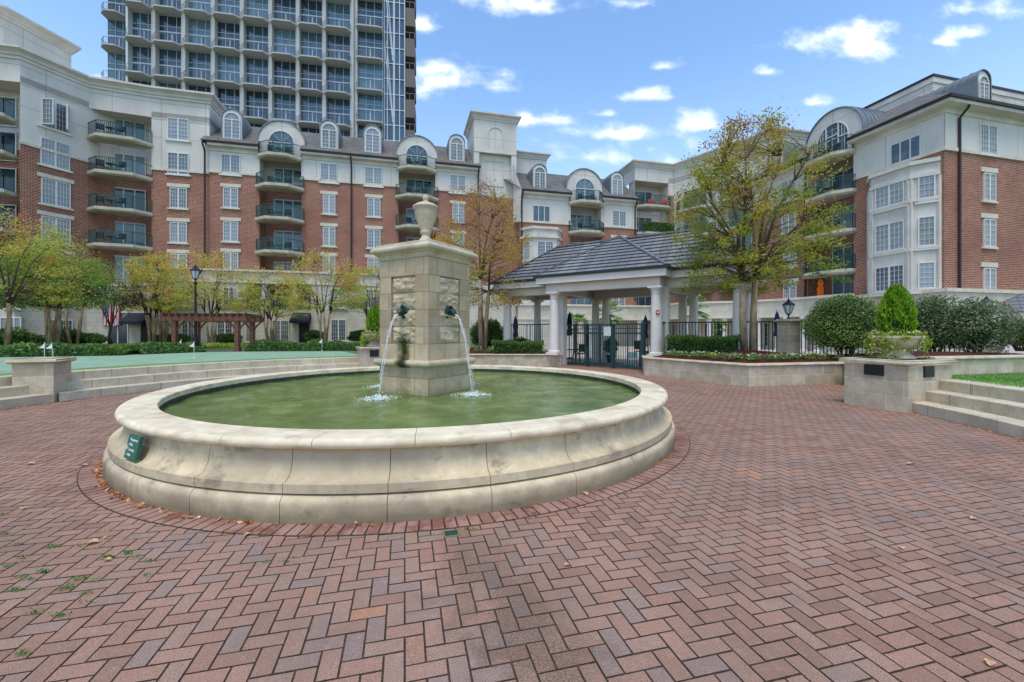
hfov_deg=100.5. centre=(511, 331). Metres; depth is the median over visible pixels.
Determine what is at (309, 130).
window
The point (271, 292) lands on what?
window
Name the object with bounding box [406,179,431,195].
window
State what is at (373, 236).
window
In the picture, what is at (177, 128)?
window
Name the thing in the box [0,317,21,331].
window
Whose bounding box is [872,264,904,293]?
window
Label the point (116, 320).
draped flag
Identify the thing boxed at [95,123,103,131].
patio chair
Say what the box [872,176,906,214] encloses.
window
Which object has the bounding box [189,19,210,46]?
window
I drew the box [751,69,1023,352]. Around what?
apartment building
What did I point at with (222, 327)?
window
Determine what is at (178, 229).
window
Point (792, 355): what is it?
bedding flowers
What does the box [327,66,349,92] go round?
window
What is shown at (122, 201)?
patio chair
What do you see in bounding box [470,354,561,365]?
planter wall
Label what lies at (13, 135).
window
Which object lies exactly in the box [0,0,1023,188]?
sky
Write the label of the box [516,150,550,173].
roof block
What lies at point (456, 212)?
window
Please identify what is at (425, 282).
fountain pillar
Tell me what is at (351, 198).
apartment building
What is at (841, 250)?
window
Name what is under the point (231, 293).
window
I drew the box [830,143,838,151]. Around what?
patio chair
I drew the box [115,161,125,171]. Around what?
patio chair
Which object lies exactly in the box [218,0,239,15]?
window
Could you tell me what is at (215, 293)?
crape myrtle
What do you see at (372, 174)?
window
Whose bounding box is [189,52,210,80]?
window
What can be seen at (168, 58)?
window
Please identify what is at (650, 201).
patio chair
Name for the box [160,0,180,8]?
window
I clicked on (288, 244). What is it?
patio chair
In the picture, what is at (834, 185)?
patio chair
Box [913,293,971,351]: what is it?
loose shrub
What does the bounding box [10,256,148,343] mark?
crape myrtle
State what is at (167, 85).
window
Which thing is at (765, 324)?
window
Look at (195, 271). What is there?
lamp post
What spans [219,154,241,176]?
window
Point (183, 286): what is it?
window
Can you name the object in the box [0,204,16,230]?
window
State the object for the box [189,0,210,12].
window
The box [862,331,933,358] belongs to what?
trailing ivy
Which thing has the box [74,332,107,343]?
wall shrub
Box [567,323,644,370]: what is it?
pool gate
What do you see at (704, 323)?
window
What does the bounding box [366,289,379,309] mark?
window
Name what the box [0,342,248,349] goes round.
ivy cover
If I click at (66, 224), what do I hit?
window
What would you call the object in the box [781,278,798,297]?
window
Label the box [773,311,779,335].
closed umbrella
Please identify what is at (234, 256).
window
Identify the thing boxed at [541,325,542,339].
window
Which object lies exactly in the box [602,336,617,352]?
pot shrub
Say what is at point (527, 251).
window
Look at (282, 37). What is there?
window
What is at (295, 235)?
window
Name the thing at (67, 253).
window
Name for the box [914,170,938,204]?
window
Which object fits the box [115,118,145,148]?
window
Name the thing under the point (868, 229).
window
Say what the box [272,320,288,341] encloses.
window
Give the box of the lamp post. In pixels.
[190,264,200,346]
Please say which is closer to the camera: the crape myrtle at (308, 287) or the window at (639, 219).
the crape myrtle at (308, 287)
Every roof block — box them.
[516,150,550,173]
[863,73,1023,111]
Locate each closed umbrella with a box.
[513,315,517,336]
[567,311,572,358]
[643,314,648,354]
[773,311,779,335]
[817,278,823,295]
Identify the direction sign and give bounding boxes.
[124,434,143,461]
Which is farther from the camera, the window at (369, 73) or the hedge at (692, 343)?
the window at (369, 73)
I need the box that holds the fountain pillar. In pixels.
[370,239,477,396]
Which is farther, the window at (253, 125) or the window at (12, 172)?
the window at (253, 125)
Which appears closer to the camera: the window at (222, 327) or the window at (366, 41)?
the window at (222, 327)
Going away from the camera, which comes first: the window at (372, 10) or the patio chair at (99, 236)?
the patio chair at (99, 236)
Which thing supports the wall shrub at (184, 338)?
on the terrace at (243, 349)
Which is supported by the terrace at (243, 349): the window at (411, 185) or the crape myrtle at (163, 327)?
the crape myrtle at (163, 327)
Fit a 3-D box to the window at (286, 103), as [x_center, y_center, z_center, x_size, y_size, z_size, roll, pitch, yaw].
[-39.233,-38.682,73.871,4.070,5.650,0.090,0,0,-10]
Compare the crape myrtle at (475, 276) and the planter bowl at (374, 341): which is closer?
the planter bowl at (374, 341)
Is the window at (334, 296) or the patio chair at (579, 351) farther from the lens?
the window at (334, 296)
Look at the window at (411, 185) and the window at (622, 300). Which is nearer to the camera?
the window at (411, 185)
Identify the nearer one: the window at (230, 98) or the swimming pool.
the swimming pool
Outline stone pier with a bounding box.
[773,319,800,352]
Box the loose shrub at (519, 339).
[512,336,531,341]
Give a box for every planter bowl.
[363,334,379,346]
[869,336,925,358]
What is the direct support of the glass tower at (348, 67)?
on the ground
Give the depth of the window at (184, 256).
37.70 m
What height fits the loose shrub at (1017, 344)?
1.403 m
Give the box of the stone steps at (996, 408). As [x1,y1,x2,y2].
[912,379,1023,439]
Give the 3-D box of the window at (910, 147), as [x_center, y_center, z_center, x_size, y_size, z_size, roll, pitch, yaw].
[26.789,-12.350,28.976,0.080,1.500,1.800,0,0,-14]
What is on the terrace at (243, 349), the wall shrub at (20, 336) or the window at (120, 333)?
the wall shrub at (20, 336)
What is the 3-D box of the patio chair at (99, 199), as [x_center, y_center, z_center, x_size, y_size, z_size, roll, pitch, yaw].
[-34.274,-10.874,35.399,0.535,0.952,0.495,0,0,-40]
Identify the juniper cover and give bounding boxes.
[0,341,205,356]
[244,338,368,350]
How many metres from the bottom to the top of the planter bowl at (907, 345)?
0.485 m
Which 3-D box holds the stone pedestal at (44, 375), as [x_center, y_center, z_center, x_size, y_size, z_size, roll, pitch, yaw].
[-10.786,1.114,9.784,0.823,1.032,0.872,0,0,-24]
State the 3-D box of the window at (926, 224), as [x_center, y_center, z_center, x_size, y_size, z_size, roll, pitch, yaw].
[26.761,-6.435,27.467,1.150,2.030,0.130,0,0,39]
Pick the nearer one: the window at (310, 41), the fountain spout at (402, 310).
the fountain spout at (402, 310)
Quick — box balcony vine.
[642,221,674,231]
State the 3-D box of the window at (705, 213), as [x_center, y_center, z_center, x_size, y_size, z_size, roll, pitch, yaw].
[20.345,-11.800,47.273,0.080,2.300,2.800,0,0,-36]
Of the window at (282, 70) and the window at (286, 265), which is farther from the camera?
the window at (282, 70)
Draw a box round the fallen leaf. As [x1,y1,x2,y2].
[984,658,995,665]
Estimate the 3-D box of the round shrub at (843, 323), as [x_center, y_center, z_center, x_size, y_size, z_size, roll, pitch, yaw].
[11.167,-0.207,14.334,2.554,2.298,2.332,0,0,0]
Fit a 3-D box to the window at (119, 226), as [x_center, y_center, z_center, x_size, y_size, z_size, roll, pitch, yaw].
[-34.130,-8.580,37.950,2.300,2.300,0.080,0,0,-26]
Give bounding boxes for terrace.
[2,341,489,356]
[517,293,854,351]
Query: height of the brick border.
0.014 m
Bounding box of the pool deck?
[492,346,848,366]
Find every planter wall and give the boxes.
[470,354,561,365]
[641,355,843,386]
[916,355,1023,374]
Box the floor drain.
[443,529,459,537]
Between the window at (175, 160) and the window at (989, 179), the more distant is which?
the window at (175, 160)
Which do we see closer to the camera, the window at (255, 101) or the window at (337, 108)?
the window at (255, 101)
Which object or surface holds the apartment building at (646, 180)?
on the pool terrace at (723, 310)
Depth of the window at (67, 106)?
34.08 m
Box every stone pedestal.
[5,357,76,402]
[355,346,379,366]
[839,356,957,412]
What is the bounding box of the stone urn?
[412,195,438,239]
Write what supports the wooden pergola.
on the terrace at (243, 349)
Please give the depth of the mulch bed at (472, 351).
20.67 m
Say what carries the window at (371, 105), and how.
in the glass tower at (348, 67)
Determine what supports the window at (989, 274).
in the apartment building at (933, 186)
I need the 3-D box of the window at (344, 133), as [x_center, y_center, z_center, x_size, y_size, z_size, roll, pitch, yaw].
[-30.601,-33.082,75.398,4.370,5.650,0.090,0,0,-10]
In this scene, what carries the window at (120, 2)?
in the glass tower at (348, 67)
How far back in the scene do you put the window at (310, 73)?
74.64 m
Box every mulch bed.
[470,347,545,353]
[653,350,1023,365]
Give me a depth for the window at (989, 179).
27.79 m
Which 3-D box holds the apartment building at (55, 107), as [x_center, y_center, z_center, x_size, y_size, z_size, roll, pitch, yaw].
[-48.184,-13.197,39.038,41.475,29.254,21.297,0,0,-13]
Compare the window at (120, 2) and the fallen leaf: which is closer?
the fallen leaf
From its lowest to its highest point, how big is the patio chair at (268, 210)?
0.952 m
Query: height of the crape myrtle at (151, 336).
7.530 m
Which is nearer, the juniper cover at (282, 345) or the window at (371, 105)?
the juniper cover at (282, 345)
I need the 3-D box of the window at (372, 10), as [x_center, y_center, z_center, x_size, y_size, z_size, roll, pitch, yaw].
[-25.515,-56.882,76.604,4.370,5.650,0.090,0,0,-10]
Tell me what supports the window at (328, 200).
in the apartment building at (351, 198)
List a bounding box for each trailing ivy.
[359,331,379,345]
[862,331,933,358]
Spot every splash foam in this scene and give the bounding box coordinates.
[355,392,402,401]
[451,390,491,397]
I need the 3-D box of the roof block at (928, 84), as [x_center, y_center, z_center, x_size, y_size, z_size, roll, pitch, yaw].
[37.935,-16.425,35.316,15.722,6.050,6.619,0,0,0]
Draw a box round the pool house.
[983,293,1023,353]
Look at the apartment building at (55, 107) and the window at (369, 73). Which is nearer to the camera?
the apartment building at (55, 107)
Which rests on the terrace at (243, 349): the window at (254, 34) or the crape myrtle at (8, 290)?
the crape myrtle at (8, 290)
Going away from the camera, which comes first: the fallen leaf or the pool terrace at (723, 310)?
the fallen leaf
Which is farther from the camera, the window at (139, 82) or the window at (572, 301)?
the window at (139, 82)
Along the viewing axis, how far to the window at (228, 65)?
72.33 m
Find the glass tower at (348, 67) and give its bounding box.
[101,0,415,141]
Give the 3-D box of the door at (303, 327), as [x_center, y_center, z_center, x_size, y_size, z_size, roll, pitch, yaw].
[-19.137,0.100,39.185,0.888,2.400,0.050,0,0,-14]
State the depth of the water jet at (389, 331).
6.96 m
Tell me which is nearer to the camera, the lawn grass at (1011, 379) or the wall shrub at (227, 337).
the lawn grass at (1011, 379)
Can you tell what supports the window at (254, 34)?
in the glass tower at (348, 67)
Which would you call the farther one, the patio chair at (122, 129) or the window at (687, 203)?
the window at (687, 203)
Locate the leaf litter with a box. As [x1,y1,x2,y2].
[5,392,1019,525]
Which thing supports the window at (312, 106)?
in the glass tower at (348, 67)
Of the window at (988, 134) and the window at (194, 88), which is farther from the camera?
the window at (194, 88)
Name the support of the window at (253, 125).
in the glass tower at (348, 67)
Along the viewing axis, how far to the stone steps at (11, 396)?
9.20 m
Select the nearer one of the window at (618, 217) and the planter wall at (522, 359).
the planter wall at (522, 359)
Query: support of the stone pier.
on the mulch bed at (761, 359)
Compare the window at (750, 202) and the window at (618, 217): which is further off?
the window at (618, 217)
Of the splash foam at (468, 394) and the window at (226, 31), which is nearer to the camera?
the splash foam at (468, 394)
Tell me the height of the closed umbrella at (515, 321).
2.626 m
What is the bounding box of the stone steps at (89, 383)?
[57,357,359,401]
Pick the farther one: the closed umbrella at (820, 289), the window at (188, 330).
the window at (188, 330)
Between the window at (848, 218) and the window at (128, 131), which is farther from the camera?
the window at (128, 131)
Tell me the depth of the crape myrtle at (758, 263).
14.29 m
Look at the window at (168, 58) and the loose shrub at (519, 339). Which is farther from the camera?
the window at (168, 58)
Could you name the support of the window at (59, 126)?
in the apartment building at (55, 107)
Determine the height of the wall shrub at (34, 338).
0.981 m
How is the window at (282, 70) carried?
in the glass tower at (348, 67)
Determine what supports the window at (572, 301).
in the apartment building at (555, 210)
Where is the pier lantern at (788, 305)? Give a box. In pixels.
[782,298,794,318]
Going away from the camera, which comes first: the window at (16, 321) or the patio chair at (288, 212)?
the window at (16, 321)
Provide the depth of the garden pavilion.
19.36 m
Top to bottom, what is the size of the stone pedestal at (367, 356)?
1.062 m
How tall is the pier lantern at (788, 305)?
0.774 m
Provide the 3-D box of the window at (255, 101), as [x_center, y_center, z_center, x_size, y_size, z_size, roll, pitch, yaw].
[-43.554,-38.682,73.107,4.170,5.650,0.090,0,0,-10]
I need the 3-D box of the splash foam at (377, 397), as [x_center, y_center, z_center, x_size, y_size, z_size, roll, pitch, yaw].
[-2.111,1.024,6.882,0.886,0.113,0.801,0,0,-14]
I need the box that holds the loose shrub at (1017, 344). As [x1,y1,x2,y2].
[1000,315,1023,350]
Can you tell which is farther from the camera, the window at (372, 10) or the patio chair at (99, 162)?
the window at (372, 10)
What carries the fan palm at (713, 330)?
on the pool deck
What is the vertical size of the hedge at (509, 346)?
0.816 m
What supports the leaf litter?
on the brick plaza
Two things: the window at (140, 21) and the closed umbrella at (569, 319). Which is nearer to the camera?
the closed umbrella at (569, 319)
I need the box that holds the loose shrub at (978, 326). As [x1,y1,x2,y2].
[944,295,1022,354]
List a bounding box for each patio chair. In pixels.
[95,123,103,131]
[95,159,103,167]
[95,195,103,204]
[95,232,104,242]
[115,126,125,135]
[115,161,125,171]
[115,197,125,207]
[115,233,125,243]
[267,208,274,215]
[267,241,274,249]
[284,147,291,152]
[284,177,291,182]
[284,210,291,216]
[284,242,291,249]
[576,344,583,361]
[635,341,648,353]
[648,199,654,203]
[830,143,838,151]
[830,181,839,190]
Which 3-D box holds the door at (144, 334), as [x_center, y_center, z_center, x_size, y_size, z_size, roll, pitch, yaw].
[-31.190,0.150,36.190,0.697,2.300,0.050,0,0,-7]
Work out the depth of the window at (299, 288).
40.99 m
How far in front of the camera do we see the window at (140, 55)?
70.07 m
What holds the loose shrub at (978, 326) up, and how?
on the mulch bed at (761, 359)
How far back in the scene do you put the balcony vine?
47.64 m
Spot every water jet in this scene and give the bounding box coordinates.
[374,313,398,395]
[455,314,476,393]
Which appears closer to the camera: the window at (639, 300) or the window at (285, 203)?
the window at (285, 203)
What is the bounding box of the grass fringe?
[0,356,355,375]
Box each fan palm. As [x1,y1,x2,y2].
[567,312,587,352]
[599,300,624,354]
[677,296,711,320]
[709,320,729,335]
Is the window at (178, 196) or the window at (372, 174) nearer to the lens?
the window at (178, 196)
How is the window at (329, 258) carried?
in the apartment building at (351, 198)
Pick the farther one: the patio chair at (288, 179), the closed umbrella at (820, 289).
the patio chair at (288, 179)
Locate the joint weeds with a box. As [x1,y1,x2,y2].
[0,431,476,656]
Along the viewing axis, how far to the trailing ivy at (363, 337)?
16.18 m
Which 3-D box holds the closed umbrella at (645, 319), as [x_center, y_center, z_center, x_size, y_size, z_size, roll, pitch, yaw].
[7.530,0.312,24.000,0.560,2.575,0.560,0,0,0]
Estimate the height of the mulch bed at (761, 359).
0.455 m
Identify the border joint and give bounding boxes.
[77,426,689,536]
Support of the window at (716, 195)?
in the apartment building at (646, 180)
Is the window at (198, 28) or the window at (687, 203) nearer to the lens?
the window at (687, 203)
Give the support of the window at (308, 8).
in the glass tower at (348, 67)
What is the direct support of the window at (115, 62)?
in the glass tower at (348, 67)
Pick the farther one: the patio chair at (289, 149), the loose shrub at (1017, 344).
the patio chair at (289, 149)
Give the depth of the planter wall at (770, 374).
12.98 m
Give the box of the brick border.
[78,421,689,535]
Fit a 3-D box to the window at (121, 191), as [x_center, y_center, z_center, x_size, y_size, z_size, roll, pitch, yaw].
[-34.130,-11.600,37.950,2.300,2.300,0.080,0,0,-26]
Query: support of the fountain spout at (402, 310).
attached to the fountain pillar
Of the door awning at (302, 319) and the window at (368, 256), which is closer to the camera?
the door awning at (302, 319)
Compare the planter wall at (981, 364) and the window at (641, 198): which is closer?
the planter wall at (981, 364)
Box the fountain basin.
[103,365,674,524]
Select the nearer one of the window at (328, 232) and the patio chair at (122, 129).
the patio chair at (122, 129)
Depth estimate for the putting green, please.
16.06 m
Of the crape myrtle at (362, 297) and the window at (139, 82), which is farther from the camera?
the window at (139, 82)
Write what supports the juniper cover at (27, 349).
on the terrace at (243, 349)
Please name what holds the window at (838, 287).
in the apartment building at (933, 186)
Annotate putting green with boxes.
[0,351,356,373]
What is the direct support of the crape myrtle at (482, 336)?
on the mulch bed at (472, 351)
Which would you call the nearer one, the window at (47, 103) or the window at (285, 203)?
the window at (47, 103)
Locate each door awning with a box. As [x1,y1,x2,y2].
[119,313,150,323]
[289,313,310,322]
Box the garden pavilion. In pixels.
[490,229,767,364]
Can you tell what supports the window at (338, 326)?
in the apartment building at (351, 198)
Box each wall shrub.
[0,326,30,345]
[25,332,45,343]
[53,328,81,343]
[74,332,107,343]
[155,333,191,341]
[209,332,243,342]
[303,329,323,340]
[346,329,365,341]
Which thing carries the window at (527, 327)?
in the pool terrace at (723, 310)
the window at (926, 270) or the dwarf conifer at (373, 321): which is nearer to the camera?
the dwarf conifer at (373, 321)
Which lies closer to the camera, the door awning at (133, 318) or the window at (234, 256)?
the door awning at (133, 318)
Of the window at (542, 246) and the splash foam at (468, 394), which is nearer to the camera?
the splash foam at (468, 394)
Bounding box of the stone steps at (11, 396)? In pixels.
[0,375,51,409]
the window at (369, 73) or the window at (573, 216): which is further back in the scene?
the window at (369, 73)
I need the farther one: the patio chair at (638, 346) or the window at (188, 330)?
the window at (188, 330)
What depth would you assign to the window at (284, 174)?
41.20 m
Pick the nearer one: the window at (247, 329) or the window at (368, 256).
the window at (247, 329)
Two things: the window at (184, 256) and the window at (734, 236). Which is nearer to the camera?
the window at (184, 256)
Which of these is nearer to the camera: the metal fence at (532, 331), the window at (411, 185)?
the metal fence at (532, 331)
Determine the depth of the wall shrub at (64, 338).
30.18 m
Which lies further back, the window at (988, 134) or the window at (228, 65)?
the window at (228, 65)
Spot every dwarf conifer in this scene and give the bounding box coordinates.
[365,305,379,331]
[875,283,918,335]
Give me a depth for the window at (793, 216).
37.90 m
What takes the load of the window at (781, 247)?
in the apartment building at (933, 186)
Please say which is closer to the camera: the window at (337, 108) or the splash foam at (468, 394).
the splash foam at (468, 394)
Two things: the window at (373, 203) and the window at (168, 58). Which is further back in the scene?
the window at (168, 58)
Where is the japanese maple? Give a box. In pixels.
[57,267,157,343]
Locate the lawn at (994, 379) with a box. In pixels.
[954,373,1022,385]
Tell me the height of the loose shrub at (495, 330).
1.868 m
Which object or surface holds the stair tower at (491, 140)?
on the pool deck
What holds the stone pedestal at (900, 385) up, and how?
on the brick plaza
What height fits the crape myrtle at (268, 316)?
6.799 m
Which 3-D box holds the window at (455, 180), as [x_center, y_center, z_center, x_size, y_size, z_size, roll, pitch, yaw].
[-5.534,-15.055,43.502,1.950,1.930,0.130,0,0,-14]
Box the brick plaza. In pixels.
[0,363,1023,681]
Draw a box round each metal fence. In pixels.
[511,324,549,351]
[644,321,776,353]
[801,321,945,354]
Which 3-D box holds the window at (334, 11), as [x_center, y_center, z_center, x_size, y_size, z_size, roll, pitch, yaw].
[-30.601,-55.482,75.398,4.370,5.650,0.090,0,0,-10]
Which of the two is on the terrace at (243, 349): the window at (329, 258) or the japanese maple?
the japanese maple
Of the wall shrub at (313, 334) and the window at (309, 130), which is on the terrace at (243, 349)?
the wall shrub at (313, 334)
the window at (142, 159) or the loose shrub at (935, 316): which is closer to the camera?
the loose shrub at (935, 316)
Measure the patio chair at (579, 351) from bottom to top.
0.952 m
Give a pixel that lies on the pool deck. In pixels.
(620, 355)
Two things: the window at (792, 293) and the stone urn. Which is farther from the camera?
the window at (792, 293)
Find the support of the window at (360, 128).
in the glass tower at (348, 67)
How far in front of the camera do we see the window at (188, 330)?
36.87 m
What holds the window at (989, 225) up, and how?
in the apartment building at (933, 186)
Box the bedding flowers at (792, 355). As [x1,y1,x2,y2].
[663,349,864,359]
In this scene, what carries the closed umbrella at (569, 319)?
on the pool deck
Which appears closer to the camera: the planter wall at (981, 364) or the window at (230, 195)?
the planter wall at (981, 364)
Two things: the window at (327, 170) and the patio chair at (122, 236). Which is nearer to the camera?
the patio chair at (122, 236)
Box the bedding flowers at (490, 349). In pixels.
[473,347,546,351]
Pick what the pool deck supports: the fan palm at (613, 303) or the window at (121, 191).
the fan palm at (613, 303)
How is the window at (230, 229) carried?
in the apartment building at (351, 198)
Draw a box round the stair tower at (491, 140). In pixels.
[463,110,521,345]
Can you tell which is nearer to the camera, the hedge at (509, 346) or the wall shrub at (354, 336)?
the hedge at (509, 346)
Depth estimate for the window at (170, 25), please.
70.79 m
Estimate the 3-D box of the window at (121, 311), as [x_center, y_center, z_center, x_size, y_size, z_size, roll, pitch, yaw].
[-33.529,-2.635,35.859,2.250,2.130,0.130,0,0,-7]
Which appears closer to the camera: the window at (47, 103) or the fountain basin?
the fountain basin
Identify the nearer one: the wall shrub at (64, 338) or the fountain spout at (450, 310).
the fountain spout at (450, 310)
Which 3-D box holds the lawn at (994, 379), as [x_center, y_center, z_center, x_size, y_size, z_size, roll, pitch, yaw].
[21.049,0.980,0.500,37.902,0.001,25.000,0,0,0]
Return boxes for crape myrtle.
[0,199,100,345]
[0,231,133,343]
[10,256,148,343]
[111,252,190,341]
[113,250,208,342]
[152,246,268,342]
[219,262,315,340]
[274,241,373,340]
[333,259,379,321]
[430,178,538,348]
[432,229,487,308]
[658,97,862,350]
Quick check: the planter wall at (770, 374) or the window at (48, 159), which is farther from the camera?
the window at (48, 159)
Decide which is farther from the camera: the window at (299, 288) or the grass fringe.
the window at (299, 288)
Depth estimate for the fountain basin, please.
3.86 m
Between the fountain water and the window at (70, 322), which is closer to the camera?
the fountain water
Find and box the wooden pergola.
[161,313,263,351]
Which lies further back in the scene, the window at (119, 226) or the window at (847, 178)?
the window at (119, 226)
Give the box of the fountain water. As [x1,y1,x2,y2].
[161,371,638,428]
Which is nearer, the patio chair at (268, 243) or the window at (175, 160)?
the window at (175, 160)
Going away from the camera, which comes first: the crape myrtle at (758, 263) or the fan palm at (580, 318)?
the crape myrtle at (758, 263)
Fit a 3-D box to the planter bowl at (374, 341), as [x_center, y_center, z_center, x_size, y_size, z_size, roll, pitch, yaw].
[-5.341,0.326,16.549,0.931,0.485,0.931,0,0,0]
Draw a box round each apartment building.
[0,4,225,343]
[149,108,480,342]
[505,163,638,304]
[618,127,816,304]
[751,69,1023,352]
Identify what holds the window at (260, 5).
in the glass tower at (348, 67)
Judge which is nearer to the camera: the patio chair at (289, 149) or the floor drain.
the floor drain
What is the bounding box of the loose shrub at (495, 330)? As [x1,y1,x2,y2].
[470,317,502,347]
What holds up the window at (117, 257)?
in the apartment building at (55, 107)
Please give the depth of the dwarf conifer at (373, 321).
16.36 m
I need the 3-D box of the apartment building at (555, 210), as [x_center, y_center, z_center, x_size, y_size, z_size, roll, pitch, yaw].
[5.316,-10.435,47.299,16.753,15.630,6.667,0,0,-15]
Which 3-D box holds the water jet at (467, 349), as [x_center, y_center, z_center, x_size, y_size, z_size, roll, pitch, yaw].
[-0.807,0.396,7.333,0.452,1.414,0.131,0,0,31]
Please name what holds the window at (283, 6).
in the glass tower at (348, 67)
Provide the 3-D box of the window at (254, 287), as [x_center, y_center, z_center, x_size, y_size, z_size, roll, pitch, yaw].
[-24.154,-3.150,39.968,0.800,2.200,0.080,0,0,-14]
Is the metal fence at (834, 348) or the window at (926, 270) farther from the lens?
the window at (926, 270)
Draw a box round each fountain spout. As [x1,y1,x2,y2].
[396,304,408,318]
[445,305,456,317]
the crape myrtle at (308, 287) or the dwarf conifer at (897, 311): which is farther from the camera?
the crape myrtle at (308, 287)
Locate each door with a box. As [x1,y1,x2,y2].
[141,324,147,341]
[299,323,308,341]
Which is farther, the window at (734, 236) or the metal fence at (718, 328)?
the window at (734, 236)
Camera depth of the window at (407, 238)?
44.00 m
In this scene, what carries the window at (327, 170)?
in the apartment building at (351, 198)
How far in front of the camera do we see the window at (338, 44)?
75.41 m
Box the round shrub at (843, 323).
[799,293,880,354]
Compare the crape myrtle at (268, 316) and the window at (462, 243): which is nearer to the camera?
the crape myrtle at (268, 316)
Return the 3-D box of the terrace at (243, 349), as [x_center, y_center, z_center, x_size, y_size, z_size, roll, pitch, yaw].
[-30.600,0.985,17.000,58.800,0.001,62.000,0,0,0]
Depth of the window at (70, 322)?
34.10 m
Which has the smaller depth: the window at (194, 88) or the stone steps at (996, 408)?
the stone steps at (996, 408)
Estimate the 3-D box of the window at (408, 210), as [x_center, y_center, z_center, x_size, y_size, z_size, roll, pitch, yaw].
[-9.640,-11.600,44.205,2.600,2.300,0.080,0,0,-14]
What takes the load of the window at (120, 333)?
in the apartment building at (55, 107)
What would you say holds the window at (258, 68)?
in the glass tower at (348, 67)
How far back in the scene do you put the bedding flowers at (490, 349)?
20.44 m
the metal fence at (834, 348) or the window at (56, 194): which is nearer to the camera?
the metal fence at (834, 348)
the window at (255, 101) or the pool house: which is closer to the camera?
the pool house
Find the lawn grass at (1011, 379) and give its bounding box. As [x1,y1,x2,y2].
[951,372,1023,387]
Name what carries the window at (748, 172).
in the apartment building at (646, 180)
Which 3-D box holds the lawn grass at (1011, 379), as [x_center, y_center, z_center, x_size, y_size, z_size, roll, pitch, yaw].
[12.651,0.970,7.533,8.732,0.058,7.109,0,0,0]
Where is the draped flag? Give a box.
[103,304,121,325]
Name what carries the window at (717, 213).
in the apartment building at (646, 180)
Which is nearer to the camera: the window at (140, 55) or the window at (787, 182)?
the window at (787, 182)
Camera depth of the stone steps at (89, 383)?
12.16 m
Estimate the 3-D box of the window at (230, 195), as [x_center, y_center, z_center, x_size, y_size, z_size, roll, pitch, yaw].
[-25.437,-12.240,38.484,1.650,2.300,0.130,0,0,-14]
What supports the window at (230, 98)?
in the glass tower at (348, 67)
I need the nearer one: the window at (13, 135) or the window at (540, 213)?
the window at (13, 135)
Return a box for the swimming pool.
[628,352,646,357]
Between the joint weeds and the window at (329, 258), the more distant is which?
the window at (329, 258)
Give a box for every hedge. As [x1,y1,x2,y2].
[491,339,543,353]
[664,333,739,354]
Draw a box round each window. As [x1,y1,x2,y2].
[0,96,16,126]
[0,131,16,161]
[0,167,16,192]
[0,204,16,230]
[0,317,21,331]
[37,97,72,136]
[37,137,72,173]
[37,172,73,210]
[37,210,73,246]
[41,250,73,278]
[42,98,53,124]
[45,320,72,343]
[66,104,69,132]
[107,0,125,14]
[107,20,125,47]
[107,53,125,80]
[109,288,128,312]
[111,324,128,342]
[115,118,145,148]
[115,152,145,175]
[115,187,145,210]
[115,221,145,245]
[115,255,145,281]
[132,12,150,39]
[132,46,150,74]
[132,80,150,84]
[159,15,180,42]
[159,49,180,77]
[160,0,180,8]
[160,83,180,88]
[165,117,190,142]
[165,152,190,176]
[167,183,189,209]
[167,217,189,244]
[167,249,189,266]
[180,286,190,306]
[181,321,193,342]
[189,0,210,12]
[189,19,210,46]
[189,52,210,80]
[189,86,210,92]
[216,322,233,342]
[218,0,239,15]
[218,22,239,49]
[218,55,239,83]
[218,88,239,110]
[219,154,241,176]
[220,183,240,209]
[220,217,240,243]
[220,248,240,268]
[220,287,234,307]
[243,322,249,342]
[246,0,267,19]
[246,25,267,52]
[246,58,267,85]
[246,91,267,119]
[250,124,262,126]
[253,287,259,307]
[270,287,286,309]
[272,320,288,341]
[274,0,295,22]
[274,29,295,54]
[274,61,295,87]
[274,93,295,120]
[274,168,300,186]
[274,199,300,219]
[274,230,300,251]
[274,261,300,270]
[298,288,307,309]
[301,0,321,25]
[301,32,321,57]
[301,64,321,90]
[301,96,321,122]
[301,128,318,132]
[318,163,338,184]
[320,190,337,215]
[320,223,337,247]
[320,252,337,271]
[327,3,349,28]
[327,35,349,60]
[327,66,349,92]
[327,98,349,125]
[331,319,347,341]
[332,288,346,308]
[340,131,349,136]
[358,0,382,29]
[358,31,382,61]
[358,63,382,92]
[358,94,382,123]
[358,125,382,137]
[363,167,383,187]
[365,194,382,218]
[365,225,382,248]
[365,254,379,273]
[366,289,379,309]
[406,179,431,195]
[406,208,417,224]
[406,237,419,241]
[448,174,466,194]
[450,200,465,223]
[450,230,465,247]
[522,241,530,261]
[525,325,530,340]
[533,205,549,221]
[537,241,552,256]
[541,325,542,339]
[570,214,591,230]
[570,298,591,304]
[611,210,627,227]
[612,298,624,304]
[635,191,651,211]
[636,297,650,304]
[637,217,651,231]
[670,324,675,334]
[683,186,706,208]
[683,213,706,232]
[704,323,720,336]
[711,213,722,230]
[712,185,722,201]
[728,202,751,226]
[729,172,751,193]
[730,232,751,250]
[764,323,767,345]
[781,178,795,200]
[781,212,795,234]
[781,247,796,267]
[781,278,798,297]
[832,167,853,201]
[832,204,853,228]
[832,242,853,268]
[832,274,853,294]
[867,229,869,257]
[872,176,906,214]
[872,220,906,254]
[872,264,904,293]
[890,133,920,164]
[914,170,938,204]
[914,215,938,248]
[914,261,936,290]
[978,123,999,157]
[980,167,998,203]
[980,213,998,249]
[980,262,997,288]
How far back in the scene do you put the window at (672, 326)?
45.93 m

